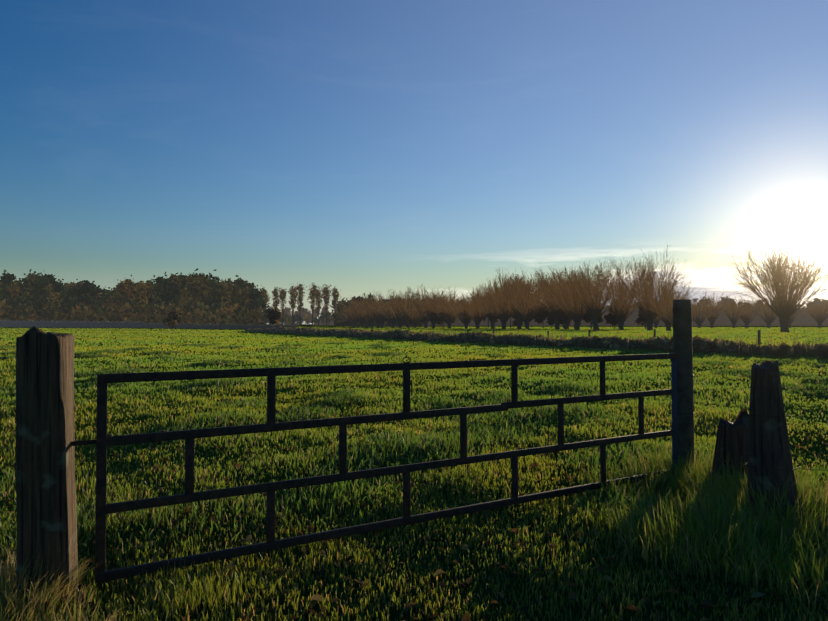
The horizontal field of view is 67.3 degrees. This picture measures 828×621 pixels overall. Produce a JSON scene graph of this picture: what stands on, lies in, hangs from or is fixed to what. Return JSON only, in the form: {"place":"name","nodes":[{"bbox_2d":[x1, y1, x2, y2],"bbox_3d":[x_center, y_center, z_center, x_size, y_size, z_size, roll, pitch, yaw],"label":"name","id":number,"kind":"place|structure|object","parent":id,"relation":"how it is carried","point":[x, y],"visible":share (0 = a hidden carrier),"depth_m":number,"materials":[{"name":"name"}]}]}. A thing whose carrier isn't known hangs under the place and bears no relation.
{"place":"outdoors","nodes":[
{"label":"outdoors","id":0,"kind":"place"},
{"bbox_2d":[0,324,827,620],"bbox_3d":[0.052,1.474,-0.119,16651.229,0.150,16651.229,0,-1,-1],"label":"pasture ground","id":1,"kind":"structure","parent":0,"point":[393,614],"depth_m":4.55,"materials":[{"name":"green plant"}]},
{"bbox_2d":[15,326,77,608],"bbox_3d":[-1.968,0.840,3.327,0.254,1.516,0.257,-1,-1,-14],"label":"wooden post","id":2,"kind":"object","parent":1,"relation":"on","point":[45,486],"visible":0.92,"depth_m":3.22,"materials":[{"name":"brown wood"}]},
{"bbox_2d":[0,268,425,326],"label":"wood","id":3,"kind":"object","parent":1,"relation":"on","point":[29,297],"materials":[{"name":"green plant"}]},
{"bbox_2d":[162,308,283,328],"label":"shrubs","id":4,"kind":"object","parent":1,"relation":"on","point":[273,315],"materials":[{"name":"green plant"}]},
{"bbox_2d":[260,282,340,325],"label":"poplar row","id":5,"kind":"object","parent":1,"relation":"on","point":[316,293],"materials":[{"name":"green plant"}]},
{"bbox_2d":[0,319,827,357],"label":"ditch vegetation","id":6,"kind":"object","parent":1,"relation":"on","point":[699,344],"visible":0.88,"depth_m":44.59,"materials":[{"name":"green plant"}]},
{"bbox_2d":[0,441,827,620],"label":"tall grass tufts","id":7,"kind":"object","parent":1,"relation":"on","point":[720,499],"visible":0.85,"depth_m":4.05,"materials":[{"name":"green plant"}]},
{"bbox_2d":[0,401,827,620],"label":"fallen leaves","id":8,"kind":"object","parent":1,"relation":"on","point":[704,604],"visible":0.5,"depth_m":3.96,"materials":[{"name":"plant"}]},
{"bbox_2d":[383,302,656,328],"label":"scrub row","id":9,"kind":"object","parent":1,"relation":"on","point":[610,318],"materials":[{"name":"brown plant"}]},
{"bbox_2d":[267,292,827,325],"bbox_3d":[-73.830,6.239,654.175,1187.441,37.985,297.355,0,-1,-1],"label":"treeline","id":10,"kind":"object","parent":1,"relation":"on","point":[722,319],"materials":[{"name":"brown plant"}]},
{"bbox_2d":[371,328,760,344],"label":"fence posts","id":11,"kind":"object","parent":1,"relation":"on","point":[759,337],"visible":0.46,"depth_m":47.50,"materials":[{"name":"brown wood"}]},
{"bbox_2d":[334,228,827,331],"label":"pollard willows","id":12,"kind":"object","parent":1,"relation":"on","point":[569,286],"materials":[{"name":"brown plant"}]},
{"bbox_2d":[673,299,693,475],"bbox_3d":[2.587,0.776,5.966,0.180,1.761,0.176,0,-1,-1],"label":"gate post","id":13,"kind":"object","parent":1,"relation":"on","point":[682,332],"visible":0.67,"depth_m":5.90,"materials":[{"name":"brown wood"}]},
{"bbox_2d":[71,353,680,582],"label":"field gate","id":14,"kind":"structure","parent":13,"relation":"attached to","point":[103,440],"depth_m":4.13,"materials":[{"name":"metal"}]},
{"bbox_2d":[672,307,693,413],"bbox_3d":[2.568,0.669,5.968,0.222,1.394,0.187,0,-1,-1],"label":"gate hardware","id":15,"kind":"object","parent":13,"relation":"attached to","point":[676,310],"visible":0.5,"depth_m":5.91,"materials":[{"name":"grey metal"}]},
{"bbox_2d":[694,376,827,470],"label":"barbed wire","id":16,"kind":"object","parent":13,"relation":"attached to","point":[771,416],"visible":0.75,"depth_m":4.55,"materials":[{"name":"grey metal"}]},
{"bbox_2d":[712,360,804,525],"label":"old stumps","id":17,"kind":"object","parent":1,"relation":"on","point":[760,441],"visible":0.73,"depth_m":4.59,"materials":[{"name":"brown wood"}]},
{"bbox_2d":[0,0,827,323],"label":"sky","id":18,"kind":"structure","parent":0,"point":[356,147],"materials":[{"name":"blue"}]}
]}

